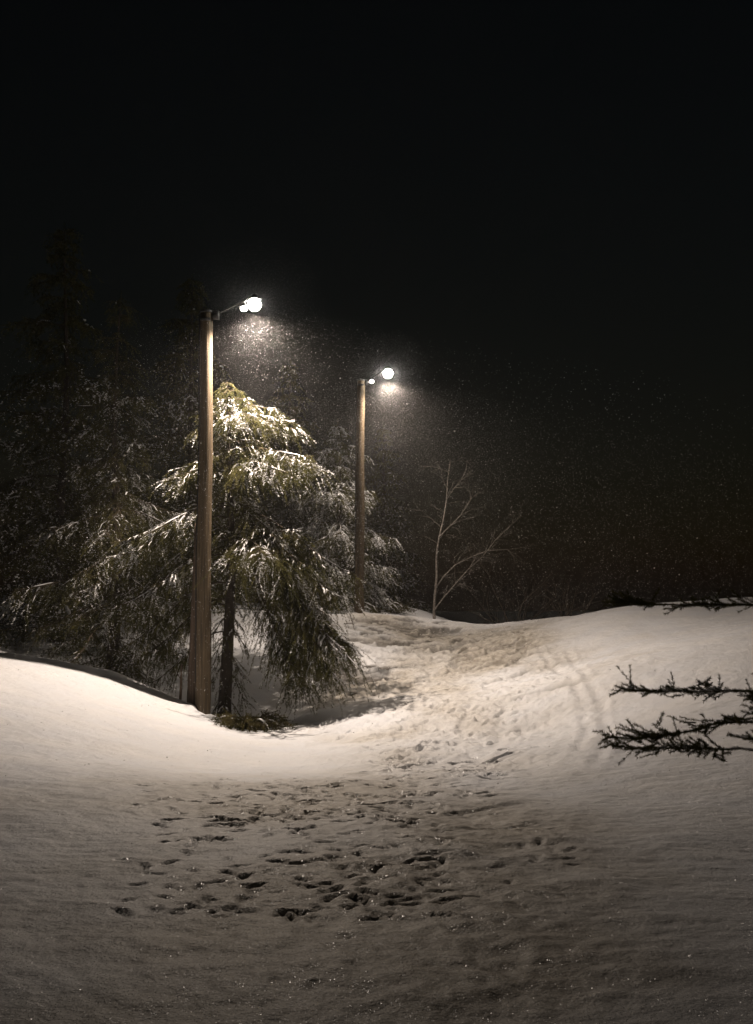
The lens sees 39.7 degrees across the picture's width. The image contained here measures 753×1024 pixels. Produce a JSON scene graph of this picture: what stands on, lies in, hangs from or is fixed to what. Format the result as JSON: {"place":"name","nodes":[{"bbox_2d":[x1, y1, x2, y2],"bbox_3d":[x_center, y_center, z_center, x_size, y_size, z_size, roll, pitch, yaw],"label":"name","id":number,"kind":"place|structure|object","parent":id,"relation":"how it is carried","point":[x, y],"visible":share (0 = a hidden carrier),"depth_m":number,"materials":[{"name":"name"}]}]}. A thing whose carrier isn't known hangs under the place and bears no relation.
{"place":"outdoors","nodes":[
{"label":"outdoors","id":0,"kind":"place"},
{"bbox_2d":[0,595,752,1023],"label":"ground","id":1,"kind":"structure","parent":0,"point":[608,901],"depth_m":6.98,"materials":[{"name":"white snow"}]},
{"bbox_2d":[0,223,188,657],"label":"spruce tree","id":2,"kind":"object","parent":1,"relation":"on","point":[24,501],"visible":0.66,"depth_m":24.88,"materials":[{"name":"green plant"}]},
{"bbox_2d":[2,290,194,684],"bbox_3d":[-5.521,-0.203,21.862,4.271,8.944,4.605,1,-5,-15],"label":"spruce tree","id":3,"kind":"object","parent":1,"relation":"on","point":[117,515],"visible":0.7,"depth_m":21.47,"materials":[{"name":"green plant"}]},
{"bbox_2d":[177,664,182,699],"bbox_3d":[-3.446,3.071,18.214,0.115,0.822,0.055,0,-5,6],"label":"wooden stake","id":4,"kind":"object","parent":1,"relation":"on","point":[180,692],"visible":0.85,"depth_m":18.21,"materials":[{"name":"brown wood"}]},
{"bbox_2d":[89,274,291,621],"bbox_3d":[-5.090,-1.461,28.240,5.242,10.190,5.373,-3,-5,33],"label":"spruce tree","id":5,"kind":"object","parent":1,"relation":"on","point":[167,452],"visible":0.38,"depth_m":28.11,"materials":[{"name":"green plant"}]},
{"bbox_2d":[187,294,261,713],"bbox_3d":[-2.701,0.045,18.452,1.283,7.933,0.507,0,-5,0],"label":"street lamp","id":6,"kind":"object","parent":1,"relation":"on","point":[198,684],"visible":0.98,"depth_m":18.29,"materials":[{"name":"brown wood"}]},
{"bbox_2d":[81,382,380,719],"bbox_3d":[-2.758,0.959,18.921,4.437,6.865,5.524,3,-6,-34],"label":"spruce tree","id":7,"kind":"object","parent":1,"relation":"on","point":[313,630],"visible":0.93,"depth_m":18.66,"materials":[{"name":"green plant"}]},
{"bbox_2d":[210,706,296,732],"bbox_3d":[-2.078,3.486,17.263,1.549,0.503,1.322,1,-5,-9],"label":"juniper","id":8,"kind":"object","parent":1,"relation":"on","point":[265,722],"visible":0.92,"depth_m":17.16,"materials":[{"name":"green plant"}]},
{"bbox_2d":[221,361,352,603],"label":"spruce tree","id":9,"kind":"object","parent":1,"relation":"on","point":[291,517],"visible":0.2,"depth_m":40.11,"materials":[{"name":"green plant"}]},
{"bbox_2d":[268,419,403,614],"bbox_3d":[-1.646,0.864,33.722,5.865,7.819,5.432,0,-5,0],"label":"spruce tree","id":10,"kind":"object","parent":1,"relation":"on","point":[335,547],"visible":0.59,"depth_m":33.25,"materials":[{"name":"green plant"}]},
{"bbox_2d":[354,366,392,612],"bbox_3d":[-0.094,-0.426,30.769,1.189,7.781,0.326,-2,-5,20],"label":"street lamp","id":11,"kind":"object","parent":1,"relation":"on","point":[359,498],"visible":0.94,"depth_m":30.84,"materials":[{"name":"brown wood"}]},
{"bbox_2d":[347,426,432,613],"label":"spruce tree","id":12,"kind":"object","parent":1,"relation":"on","point":[403,575],"visible":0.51,"depth_m":45.88,"materials":[{"name":"green plant"}]},
{"bbox_2d":[369,601,418,613],"bbox_3d":[0.267,3.145,34.365,2.384,0.591,1.503,0,-5,0],"label":"juniper","id":13,"kind":"object","parent":1,"relation":"on","point":[404,608],"visible":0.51,"depth_m":34.13,"materials":[{"name":"green plant"}]},
{"bbox_2d":[407,455,540,618],"bbox_3d":[3.083,0.786,33.000,4.363,5.552,2.408,0,-5,0],"label":"birch tree","id":14,"kind":"object","parent":1,"relation":"on","point":[436,581],"visible":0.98,"depth_m":32.99,"materials":[{"name":"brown plant"}]},
{"bbox_2d":[435,542,584,623],"bbox_3d":[4.344,2.508,34.249,4.318,3.638,5.835,-3,-6,35],"label":"bare shrub","id":15,"kind":"object","parent":1,"relation":"on","point":[529,595],"visible":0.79,"depth_m":34.25,"materials":[{"name":"brown plant"}]},
{"bbox_2d":[538,547,610,616],"bbox_3d":[6.310,2.630,32.268,2.770,3.269,4.197,0,-5,0],"label":"bare shrub","id":16,"kind":"object","parent":1,"relation":"on","point":[567,606],"visible":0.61,"depth_m":32.42,"materials":[{"name":"brown plant"}]},
{"bbox_2d":[592,587,752,764],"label":"young spruce","id":17,"kind":"object","parent":1,"relation":"on","point":[697,746],"visible":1,"depth_m":5.62,"materials":[{"name":"green plant"}]},
{"bbox_2d":[0,239,752,906],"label":"falling snow","id":18,"kind":"structure","parent":0,"point":[378,493],"depth_m":19.18,"materials":[{"name":"white snow"}]},
{"bbox_2d":[0,0,752,610],"label":"sky","id":19,"kind":"structure","parent":0,"point":[547,186],"materials":[{"name":"black"}]}
]}

